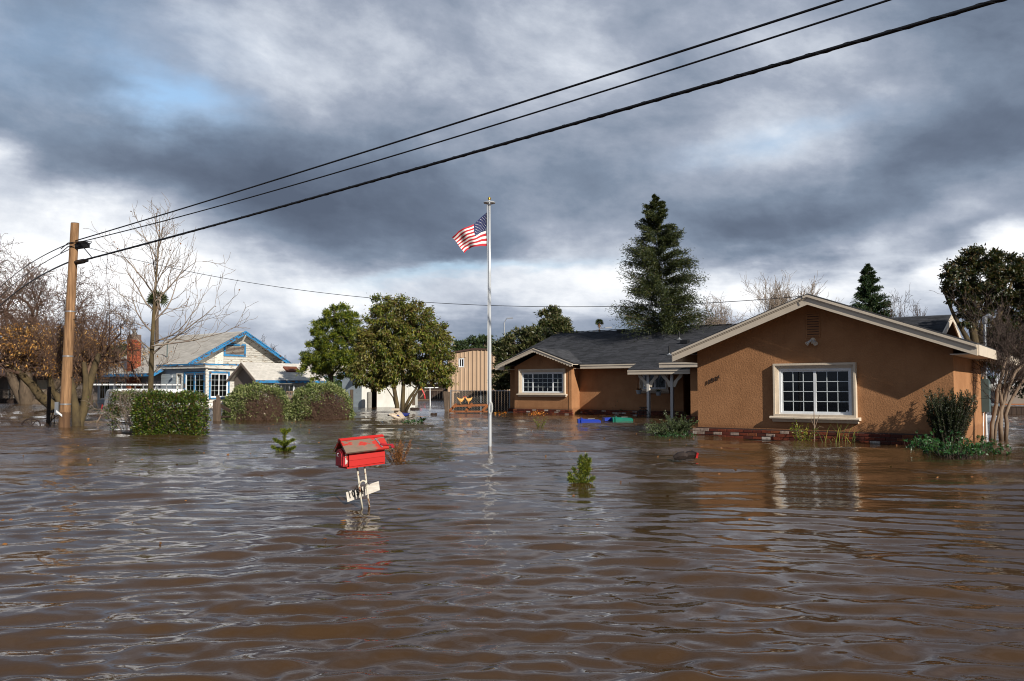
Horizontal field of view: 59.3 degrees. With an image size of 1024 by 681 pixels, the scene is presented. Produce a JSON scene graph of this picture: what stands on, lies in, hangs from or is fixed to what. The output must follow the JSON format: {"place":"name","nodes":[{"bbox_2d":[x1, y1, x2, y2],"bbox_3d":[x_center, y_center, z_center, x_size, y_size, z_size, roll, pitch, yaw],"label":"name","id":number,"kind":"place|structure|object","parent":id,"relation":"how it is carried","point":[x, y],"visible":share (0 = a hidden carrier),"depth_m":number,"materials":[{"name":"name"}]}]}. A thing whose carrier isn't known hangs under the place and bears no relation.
{"place":"outdoors","nodes":[
{"label":"outdoors","id":0,"kind":"place"},
{"bbox_2d":[0,392,1023,680],"bbox_3d":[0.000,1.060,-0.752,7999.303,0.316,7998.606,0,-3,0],"label":"water","id":1,"kind":"structure","parent":0,"point":[720,558],"depth_m":5.88,"materials":[{"name":"brown liquid"}]},
{"bbox_2d":[21,418,40,424],"bbox_3d":[-13.942,2.385,26.090,0.538,0.272,0.039,1,-3,-12],"label":"sunken cartwheel","id":2,"kind":"object","parent":1,"relation":"in","point":[31,421],"visible":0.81,"depth_m":26.09,"materials":[{"name":"wood"}]},
{"bbox_2d":[0,389,81,402],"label":"lattice fence","id":3,"kind":"object","parent":1,"relation":"in","point":[7,400],"visible":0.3,"depth_m":61.12,"materials":[{"name":"brown wood"}]},
{"bbox_2d":[44,387,50,421],"bbox_3d":[-13.933,2.034,26.997,0.152,1.300,0.085,0,-3,0],"label":"iron post","id":4,"kind":"object","parent":1,"relation":"in","point":[48,415],"visible":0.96,"depth_m":26.97,"materials":[{"name":"black metal"}]},
{"bbox_2d":[0,357,97,399],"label":"porch house","id":5,"kind":"structure","parent":1,"relation":"on","point":[41,384],"depth_m":71.94,"materials":[{"name":"grey paint"}]},
{"bbox_2d":[47,409,58,421],"bbox_3d":[-13.662,2.260,26.979,0.441,0.516,0.254,0,-3,0],"label":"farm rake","id":6,"kind":"object","parent":1,"relation":"on","point":[52,411],"visible":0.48,"depth_m":26.97,"materials":[{"name":"metal"}]},
{"bbox_2d":[54,222,91,427],"bbox_3d":[-11.779,0.175,24.041,1.275,6.720,0.352,-1,-3,21],"label":"utility pole","id":7,"kind":"object","parent":1,"relation":"in","point":[62,409],"visible":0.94,"depth_m":24.06,"materials":[{"name":"brown wood"}]},
{"bbox_2d":[0,262,67,305],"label":"overhead cable","id":8,"kind":"object","parent":7,"relation":"attached to","point":[34,279],"visible":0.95,"depth_m":29.63,"materials":[{"name":"black plastic"}]},
{"bbox_2d":[0,243,68,287],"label":"overhead cable","id":9,"kind":"object","parent":7,"relation":"attached to","point":[33,261],"visible":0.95,"depth_m":29.76,"materials":[{"name":"black plastic"}]},
{"bbox_2d":[0,249,68,296],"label":"overhead cable","id":10,"kind":"object","parent":7,"relation":"attached to","point":[33,269],"visible":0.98,"depth_m":29.69,"materials":[{"name":"black plastic"}]},
{"bbox_2d":[87,247,803,306],"bbox_3d":[-2.966,-1.692,21.173,18.707,2.164,0.032,-1,-3,19],"label":"service wire","id":11,"kind":"object","parent":7,"relation":"attached to","point":[484,305],"visible":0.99,"depth_m":20.03,"materials":[{"name":"black"}]},
{"bbox_2d":[75,0,843,240],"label":"overhead cable","id":12,"kind":"object","parent":7,"relation":"attached to","point":[704,43],"visible":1,"depth_m":13.04,"materials":[{"name":"black plastic"}]},
{"bbox_2d":[76,0,890,242],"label":"overhead cable","id":13,"kind":"object","parent":7,"relation":"attached to","point":[806,26],"visible":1,"depth_m":12.63,"materials":[{"name":"black plastic"}]},
{"bbox_2d":[74,0,1006,262],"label":"overhead cable","id":14,"kind":"object","parent":7,"relation":"attached to","point":[894,30],"visible":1,"depth_m":11.80,"materials":[{"name":"black plastic"}]},
{"bbox_2d":[0,287,164,408],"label":"bare tree","id":15,"kind":"object","parent":1,"relation":"in","point":[26,354],"visible":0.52,"depth_m":43.05,"materials":[{"name":"brown plant"}]},
{"bbox_2d":[85,415,128,422],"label":"floating branch","id":16,"kind":"object","parent":1,"relation":"on","point":[102,421],"visible":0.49,"depth_m":27.05,"materials":[{"name":"brown plant"}]},
{"bbox_2d":[76,282,141,357],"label":"bare tree","id":17,"kind":"object","parent":1,"relation":"on","point":[105,321],"visible":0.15,"depth_m":66.60,"materials":[{"name":"brown plant"}]},
{"bbox_2d":[95,341,126,382],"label":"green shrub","id":18,"kind":"object","parent":1,"relation":"on","point":[119,348],"visible":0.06,"depth_m":75.77,"materials":[{"name":"green plant"}]},
{"bbox_2d":[80,386,168,429],"bbox_3d":[-9.264,1.708,21.831,2.192,1.237,2.275,0,-3,0],"label":"sparse hedge","id":19,"kind":"object","parent":1,"relation":"on","point":[118,410],"visible":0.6,"depth_m":21.61,"materials":[{"name":"green plant"}]},
{"bbox_2d":[125,389,211,434],"bbox_3d":[-7.889,1.693,20.906,1.807,1.177,1.423,0,-3,0],"label":"clipped hedge","id":20,"kind":"object","parent":1,"relation":"on","point":[157,417],"visible":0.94,"depth_m":20.40,"materials":[{"name":"green plant"}]},
{"bbox_2d":[83,193,257,391],"bbox_3d":[-9.116,-1.039,24.154,4.758,5.784,1.874,0,-3,6],"label":"young tree","id":21,"kind":"object","parent":1,"relation":"in","point":[150,363],"visible":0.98,"depth_m":24.02,"materials":[{"name":"brown plant"}]},
{"bbox_2d":[213,400,216,420],"bbox_3d":[-9.387,2.272,28.466,0.139,0.787,0.090,0,-3,0],"label":"broken post","id":22,"kind":"object","parent":1,"relation":"in","point":[214,411],"visible":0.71,"depth_m":28.42,"materials":[{"name":"brown wood"}]},
{"bbox_2d":[216,394,220,420],"bbox_3d":[-9.279,2.185,28.471,0.152,0.961,0.090,0,-3,0],"label":"broken post","id":23,"kind":"object","parent":1,"relation":"in","point":[218,407],"visible":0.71,"depth_m":28.43,"materials":[{"name":"brown wood"}]},
{"bbox_2d":[221,404,230,412],"bbox_3d":[-9.125,2.145,28.660,0.394,0.322,0.063,2,-3,-33],"label":"leaning board","id":24,"kind":"object","parent":23,"relation":"attached to","point":[227,409],"visible":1,"depth_m":28.64,"materials":[{"name":"brown wood"}]},
{"bbox_2d":[221,380,292,419],"bbox_3d":[-8.562,2.380,30.136,2.314,2.131,1.973,0,-3,0],"label":"round shrub","id":25,"kind":"object","parent":1,"relation":"in","point":[267,407],"visible":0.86,"depth_m":29.64,"materials":[{"name":"green plant"}]},
{"bbox_2d":[226,362,325,405],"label":"outbuilding","id":26,"kind":"structure","parent":1,"relation":"in","point":[282,375],"depth_m":47.64,"materials":[{"name":"grey paint"}]},
{"bbox_2d":[275,384,294,394],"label":"window","id":27,"kind":"structure","parent":26,"relation":"in","point":[287,387],"depth_m":48.08,"materials":[{"name":"white glass"}]},
{"bbox_2d":[261,334,294,363],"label":"bare tree","id":28,"kind":"object","parent":1,"relation":"on","point":[270,345],"depth_m":78.19,"materials":[{"name":"brown plant"}]},
{"bbox_2d":[270,427,296,450],"bbox_3d":[-3.915,1.729,15.596,0.473,0.453,0.362,2,-4,-39],"label":"pine sapling","id":29,"kind":"object","parent":1,"relation":"on","point":[285,442],"visible":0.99,"depth_m":15.60,"materials":[{"name":"green plant"}]},
{"bbox_2d":[286,391,306,399],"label":"lattice screen","id":30,"kind":"object","parent":1,"relation":"on","point":[291,394],"visible":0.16,"depth_m":41.41,"materials":[{"name":"beige wood"}]},
{"bbox_2d":[285,380,356,419],"bbox_3d":[-6.563,2.415,30.923,2.335,2.127,1.953,0,-3,0],"label":"round shrub","id":31,"kind":"object","parent":1,"relation":"in","point":[329,406],"visible":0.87,"depth_m":30.40,"materials":[{"name":"green plant"}]},
{"bbox_2d":[295,301,362,393],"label":"broadleaf tree","id":32,"kind":"object","parent":1,"relation":"on","point":[332,360],"visible":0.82,"depth_m":43.67,"materials":[{"name":"green leaf"},{"name":"bark"}]},
{"bbox_2d":[350,389,352,415],"bbox_3d":[-5.600,2.411,31.418,0.100,1.400,0.100,0,-3,0],"label":"wooden post","id":33,"kind":"object","parent":1,"relation":"in","point":[351,392],"visible":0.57,"depth_m":31.39,"materials":[{"name":"brown wood"}]},
{"bbox_2d":[333,434,394,507],"bbox_3d":[-1.309,1.613,8.141,0.505,1.500,0.494,2,-4,-37],"label":"mailbox","id":34,"kind":"object","parent":1,"relation":"in","point":[357,452],"visible":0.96,"depth_m":8.17,"materials":[{"name":"red paint"}]},
{"bbox_2d":[336,449,344,466],"bbox_3d":[-1.560,1.056,8.120,0.044,0.155,0.148,2,-4,-37],"label":"door","id":35,"kind":"structure","parent":34,"relation":"in","point":[340,455],"depth_m":8.09,"materials":[{"name":"red metal"}]},
{"bbox_2d":[346,481,379,501],"bbox_3d":[-1.364,1.383,8.243,0.309,0.183,0.025,1,-3,-13],"label":"number board","id":36,"kind":"object","parent":34,"relation":"attached to","point":[351,495],"visible":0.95,"depth_m":8.23,"materials":[{"name":"white paint"}]},
{"bbox_2d":[367,392,371,407],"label":"post","id":37,"kind":"object","parent":1,"relation":"in","point":[369,399],"visible":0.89,"depth_m":46.60,"materials":[{"name":"wood"}]},
{"bbox_2d":[342,364,417,407],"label":"white garage","id":38,"kind":"structure","parent":1,"relation":"in","point":[384,399],"depth_m":47.69,"materials":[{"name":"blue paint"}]},
{"bbox_2d":[389,408,404,417],"bbox_3d":[-4.071,2.618,31.815,0.583,0.439,0.425,0,-3,0],"label":"plastic toy","id":39,"kind":"object","parent":1,"relation":"on","point":[396,413],"visible":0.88,"depth_m":31.73,"materials":[{"name":"beige plastic"}]},
{"bbox_2d":[385,439,411,461],"bbox_3d":[-1.611,1.598,12.758,0.465,0.439,0.493,1,-3,-23],"label":"dead conifer","id":40,"kind":"object","parent":1,"relation":"on","point":[397,456],"visible":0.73,"depth_m":12.74,"materials":[{"name":"brown plant"}]},
{"bbox_2d":[401,419,422,423],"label":"floating leaves","id":41,"kind":"object","parent":1,"relation":"on","point":[410,421],"visible":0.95,"depth_m":27.39,"materials":[{"name":"green plant"}]},
{"bbox_2d":[418,373,440,387],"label":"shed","id":42,"kind":"structure","parent":1,"relation":"on","point":[429,385],"depth_m":90.13,"materials":[{"name":"grey"}]},
{"bbox_2d":[418,387,446,399],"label":"board fence","id":43,"kind":"object","parent":1,"relation":"in","point":[436,393],"visible":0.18,"depth_m":73.83,"materials":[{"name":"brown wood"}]},
{"bbox_2d":[443,391,448,410],"bbox_3d":[-2.896,2.784,39.479,0.234,1.125,0.140,0,-3,0],"label":"wooden post","id":44,"kind":"object","parent":1,"relation":"in","point":[445,394],"visible":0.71,"depth_m":39.42,"materials":[{"name":"brown wood"}]},
{"bbox_2d":[451,339,469,350],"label":"distant tree","id":45,"kind":"object","parent":1,"relation":"on","point":[459,345],"visible":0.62,"depth_m":104.69,"materials":[{"name":"green plant"}]},
{"bbox_2d":[449,403,487,413],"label":"picnic table","id":46,"kind":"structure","parent":1,"relation":"in","point":[469,405],"depth_m":37.19,"materials":[{"name":"brown wood"}]},
{"bbox_2d":[462,334,485,349],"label":"distant tree","id":47,"kind":"object","parent":1,"relation":"on","point":[472,341],"visible":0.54,"depth_m":104.53,"materials":[{"name":"green plant"}]},
{"bbox_2d":[450,390,509,412],"bbox_3d":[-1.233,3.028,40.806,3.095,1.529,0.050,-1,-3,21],"label":"dog ear fence","id":48,"kind":"object","parent":1,"relation":"in","point":[501,402],"visible":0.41,"depth_m":40.86,"materials":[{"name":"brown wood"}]},
{"bbox_2d":[475,334,494,348],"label":"distant tree","id":49,"kind":"object","parent":1,"relation":"on","point":[485,343],"visible":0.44,"depth_m":104.75,"materials":[{"name":"green plant"}]},
{"bbox_2d":[483,197,494,451],"bbox_3d":[-0.387,0.310,15.274,0.210,5.544,0.210,0,-3,0],"label":"flagpole","id":50,"kind":"object","parent":1,"relation":"in","point":[489,203],"visible":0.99,"depth_m":15.26,"materials":[{"name":"metal"}]},
{"bbox_2d":[452,213,486,252],"bbox_3d":[-0.728,-1.840,15.374,0.602,0.699,0.138,0,-3,0],"label":"flag","id":51,"kind":"object","parent":50,"relation":"attached to","point":[468,237],"visible":1,"depth_m":15.37,"materials":[{"name":"multicoloured fabric"}]},
{"bbox_2d":[486,323,553,390],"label":"loquat tree","id":52,"kind":"object","parent":1,"relation":"on","point":[505,347],"visible":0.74,"depth_m":43.16,"materials":[{"name":"green plant"}]},
{"bbox_2d":[533,416,546,426],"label":"flowering weed","id":53,"kind":"object","parent":1,"relation":"in","point":[544,422],"visible":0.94,"depth_m":24.64,"materials":[{"name":"green plant"}]},
{"bbox_2d":[529,410,547,415],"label":"flower heads","id":54,"kind":"object","parent":53,"relation":"on","point":[538,413],"visible":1,"depth_m":24.94,"materials":[{"name":"orange plant"}]},
{"bbox_2d":[533,304,576,337],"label":"loquat tree","id":55,"kind":"object","parent":1,"relation":"in","point":[555,320],"visible":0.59,"depth_m":46.80,"materials":[{"name":"green plant"}]},
{"bbox_2d":[566,452,595,483],"bbox_3d":[0.773,1.483,10.299,0.400,0.421,0.190,1,-3,-23],"label":"pine sapling","id":56,"kind":"object","parent":1,"relation":"in","point":[585,461],"visible":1,"depth_m":10.30,"materials":[{"name":"green plant"}]},
{"bbox_2d":[577,417,600,422],"bbox_3d":[2.337,2.471,27.348,0.693,0.264,0.660,0,-3,0],"label":"wheelie bin","id":57,"kind":"object","parent":1,"relation":"on","point":[580,420],"visible":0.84,"depth_m":27.07,"materials":[{"name":"blue plastic"}]},
{"bbox_2d":[595,319,603,329],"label":"palm tree","id":58,"kind":"object","parent":1,"relation":"in","point":[598,322],"visible":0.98,"depth_m":170.21,"materials":[{"name":"green plant"}]},
{"bbox_2d":[602,417,610,420],"bbox_3d":[3.110,2.546,29.158,0.364,0.120,0.300,1,-3,-18],"label":"floating plastic","id":59,"kind":"object","parent":1,"relation":"on","point":[606,419],"visible":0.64,"depth_m":29.01,"materials":[{"name":"blue plastic"}]},
{"bbox_2d":[611,416,632,421],"bbox_3d":[3.537,2.553,28.945,0.655,0.264,0.660,0,-3,0],"label":"wheelie bin","id":60,"kind":"object","parent":1,"relation":"on","point":[616,419],"visible":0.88,"depth_m":28.67,"materials":[{"name":"green plastic"}]},
{"bbox_2d":[637,407,649,417],"bbox_3d":[4.691,2.581,32.156,0.487,0.436,0.486,0,-3,0],"label":"wire planter","id":61,"kind":"object","parent":1,"relation":"on","point":[646,410],"visible":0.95,"depth_m":32.09,"materials":[{"name":"black metal"}]},
{"bbox_2d":[607,193,720,341],"bbox_3d":[6.365,-1.349,38.281,4.915,9.814,5.141,0,-3,0],"label":"redwood tree","id":62,"kind":"object","parent":1,"relation":"on","point":[665,319],"visible":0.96,"depth_m":37.70,"materials":[{"name":"green plant"}]},
{"bbox_2d":[639,410,699,435],"bbox_3d":[3.504,1.888,20.363,1.338,0.648,1.295,0,-3,0],"label":"rosemary bush","id":63,"kind":"object","parent":1,"relation":"in","point":[673,426],"visible":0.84,"depth_m":20.11,"materials":[{"name":"green plant"}]},
{"bbox_2d":[654,430,698,437],"bbox_3d":[3.603,2.063,19.710,0.859,0.201,1.408,-1,-3,25],"label":"mallow plant","id":64,"kind":"object","parent":1,"relation":"on","point":[677,436],"visible":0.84,"depth_m":19.42,"materials":[{"name":"green plant"}]},
{"bbox_2d":[673,451,687,459],"bbox_3d":[2.551,1.746,13.626,0.224,0.139,0.124,0,-3,0],"label":"wood chunk","id":65,"kind":"object","parent":1,"relation":"on","point":[682,455],"visible":1,"depth_m":13.59,"materials":[{"name":"wood"}]},
{"bbox_2d":[495,293,1019,444],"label":"stucco house","id":66,"kind":"structure","parent":1,"relation":"in","point":[772,373],"depth_m":19.05,"materials":[{"name":"brown paint"}]},
{"bbox_2d":[516,369,566,396],"bbox_3d":[1.200,1.707,36.230,2.500,1.120,0.190,-2,-4,40],"label":"window","id":67,"kind":"structure","parent":66,"relation":"in","point":[531,382],"depth_m":36.26,"materials":[{"name":"white plastic"}]},
{"bbox_2d":[636,377,641,393],"bbox_3d":[4.674,1.598,33.188,0.230,0.756,0.230,0,-3,0],"label":"hanging pot","id":68,"kind":"object","parent":66,"relation":"hanging from","point":[638,390],"visible":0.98,"depth_m":33.13,"materials":[{"name":"grey"}]},
{"bbox_2d":[640,374,669,392],"bbox_3d":[5.318,1.544,33.644,1.360,0.860,0.190,-2,-4,40],"label":"window","id":69,"kind":"structure","parent":66,"relation":"in","point":[664,387],"depth_m":33.60,"materials":[{"name":"black glass"}]},
{"bbox_2d":[655,380,661,395],"bbox_3d":[5.302,1.596,32.657,0.260,0.806,0.328,0,-3,0],"label":"hanging pot","id":70,"kind":"object","parent":66,"relation":"hanging from","point":[658,392],"visible":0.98,"depth_m":32.58,"materials":[{"name":"grey"}]},
{"bbox_2d":[769,362,860,423],"bbox_3d":[6.157,1.065,18.343,1.850,1.210,0.190,-2,-4,40],"label":"window","id":71,"kind":"structure","parent":66,"relation":"in","point":[801,391],"depth_m":18.35,"materials":[{"name":"white plastic"}]},
{"bbox_2d":[789,418,819,440],"bbox_3d":[5.841,1.820,17.939,0.626,0.525,0.774,0,-3,0],"label":"yellow green weed","id":72,"kind":"object","parent":1,"relation":"in","point":[799,436],"visible":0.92,"depth_m":17.97,"materials":[{"name":"green plant"}]},
{"bbox_2d":[811,415,819,439],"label":"dead stalk","id":73,"kind":"object","parent":1,"relation":"in","point":[814,424],"visible":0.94,"depth_m":17.95,"materials":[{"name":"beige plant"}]},
{"bbox_2d":[816,425,858,441],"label":"reeds","id":74,"kind":"object","parent":1,"relation":"in","point":[837,435],"visible":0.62,"depth_m":17.68,"materials":[{"name":"green plant"}]},
{"bbox_2d":[923,386,977,446],"bbox_3d":[7.946,1.405,16.296,0.963,1.186,1.169,-1,-3,12],"label":"evergreen shrub","id":75,"kind":"object","parent":1,"relation":"in","point":[951,415],"visible":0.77,"depth_m":16.16,"materials":[{"name":"green plant"}]},
{"bbox_2d":[903,429,1023,459],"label":"mallow plant","id":76,"kind":"object","parent":1,"relation":"in","point":[927,444],"visible":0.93,"depth_m":14.50,"materials":[{"name":"green plant"}]},
{"bbox_2d":[930,280,1023,439],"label":"crape myrtle","id":77,"kind":"object","parent":1,"relation":"in","point":[1005,360],"visible":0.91,"depth_m":18.76,"materials":[{"name":"brown plant"}]},
{"bbox_2d":[936,243,1023,374],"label":"magnolia tree","id":78,"kind":"object","parent":1,"relation":"on","point":[991,265],"visible":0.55,"depth_m":27.39,"materials":[{"name":"green plant"}]},
{"bbox_2d":[987,365,1023,398],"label":"dark shrubbery","id":79,"kind":"object","parent":1,"relation":"on","point":[1022,392],"visible":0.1,"depth_m":40.11,"materials":[{"name":"green plant"}]},
{"bbox_2d":[991,372,1023,403],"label":"pale roof shed","id":80,"kind":"structure","parent":1,"relation":"on","point":[1016,400],"depth_m":50.90,"materials":[{"name":"grey"}]},
{"bbox_2d":[991,404,1023,413],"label":"ranch fence","id":81,"kind":"object","parent":1,"relation":"in","point":[1016,409],"visible":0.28,"depth_m":35.93,"materials":[{"name":"brown wood"}]},
{"bbox_2d":[0,0,1023,382],"label":"sky","id":82,"kind":"structure","parent":0,"point":[899,153],"materials":[{"name":"grey"}]},
{"bbox_2d":[686,450,698,458],"bbox_3d":[2.737,1.756,13.816,0.240,0.139,0.124,0,-3,0],"label":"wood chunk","id":83,"kind":"object","parent":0,"point":[692,454],"visible":0.75,"depth_m":13.77,"materials":[{"name":"wood"}]},
{"label":"ground","id":84,"kind":"structure","parent":0,"visible":0},
{"bbox_2d":[0,233,126,403],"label":"bare tree","id":85,"kind":"object","parent":84,"relation":"on","point":[22,392],"visible":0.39,"depth_m":57.28,"materials":[{"name":"brown plant"}]},
{"bbox_2d":[30,256,147,425],"bbox_3d":[-12.208,0.116,26.129,2.910,5.343,2.436,0,-3,0],"label":"bare tree","id":86,"kind":"object","parent":84,"relation":"on","point":[90,369],"visible":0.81,"depth_m":26.00,"materials":[{"name":"brown plant"}]},
{"bbox_2d":[101,385,212,409],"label":"van","id":87,"kind":"object","parent":84,"relation":"on","point":[121,389],"visible":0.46,"depth_m":44.33,"materials":[{"name":"white metal"}]},
{"bbox_2d":[94,384,180,384],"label":"ladder","id":88,"kind":"object","parent":87,"relation":"on","point":[137,384],"visible":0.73,"depth_m":43.81,"materials":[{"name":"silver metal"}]},
{"bbox_2d":[146,290,168,343],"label":"palm tree","id":89,"kind":"object","parent":84,"relation":"on","point":[164,299],"visible":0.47,"depth_m":120.15,"materials":[{"name":"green plant"}]},
{"bbox_2d":[97,329,343,405],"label":"blue trim house","id":90,"kind":"structure","parent":84,"relation":"on","point":[209,366],"depth_m":53.37,"materials":[{"name":"grey paint"}]},
{"bbox_2d":[99,380,109,398],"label":"window","id":91,"kind":"structure","parent":90,"relation":"in","point":[102,388],"depth_m":56.95,"materials":[{"name":"grey glass"}]},
{"bbox_2d":[115,380,122,388],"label":"window","id":92,"kind":"structure","parent":90,"relation":"in","point":[118,382],"depth_m":55.63,"materials":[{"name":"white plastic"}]},
{"bbox_2d":[178,375,180,388],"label":"door","id":93,"kind":"structure","parent":90,"relation":"in","point":[179,376],"depth_m":50.72,"materials":[{"name":"white"}]},
{"bbox_2d":[184,371,204,395],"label":"window","id":94,"kind":"structure","parent":90,"relation":"in","point":[193,381],"depth_m":49.53,"materials":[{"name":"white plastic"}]},
{"bbox_2d":[209,371,229,398],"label":"window","id":95,"kind":"structure","parent":90,"relation":"in","point":[218,385],"depth_m":49.55,"materials":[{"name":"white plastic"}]},
{"bbox_2d":[345,292,458,410],"bbox_3d":[-4.726,0.719,38.445,5.075,5.651,2.736,0,-3,0],"label":"camphor tree","id":96,"kind":"object","parent":84,"relation":"on","point":[397,350],"visible":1,"depth_m":38.08,"materials":[{"name":"green plant"}]},
{"bbox_2d":[447,348,509,402],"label":"metal building","id":97,"kind":"structure","parent":84,"relation":"on","point":[471,363],"depth_m":62.00,"materials":[{"name":"beige metal"}]},
{"bbox_2d":[459,358,463,366],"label":"window","id":98,"kind":"structure","parent":97,"relation":"in","point":[461,360],"depth_m":62.23,"materials":[{"name":"white plastic"}]},
{"bbox_2d":[321,375,995,388],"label":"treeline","id":99,"kind":"object","parent":84,"relation":"on","point":[334,381],"visible":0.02,"depth_m":248.34,"materials":[{"name":"green plant"}]},
{"bbox_2d":[687,291,749,325],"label":"bare tree","id":100,"kind":"object","parent":84,"relation":"on","point":[718,321],"depth_m":40.12,"materials":[{"name":"brown plant"}]},
{"bbox_2d":[740,270,838,316],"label":"bare tree","id":101,"kind":"object","parent":84,"relation":"on","point":[772,303],"visible":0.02,"depth_m":40.20,"materials":[{"name":"brown plant"}]},
{"bbox_2d":[849,263,897,316],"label":"fir tree","id":102,"kind":"object","parent":84,"relation":"on","point":[868,281],"visible":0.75,"depth_m":41.96,"materials":[{"name":"green plant"}]},
{"bbox_2d":[883,290,920,316],"bbox_3d":[16.089,0.456,37.841,3.524,5.846,2.793,1,-3,-19],"label":"bare tree","id":103,"kind":"object","parent":84,"relation":"on","point":[891,311],"visible":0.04,"depth_m":38.03,"materials":[{"name":"brown plant"}]},
{"bbox_2d":[906,293,927,315],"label":"bare tree","id":104,"kind":"object","parent":84,"relation":"on","point":[923,313],"visible":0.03,"depth_m":41.15,"materials":[{"name":"brown plant"}]}
]}

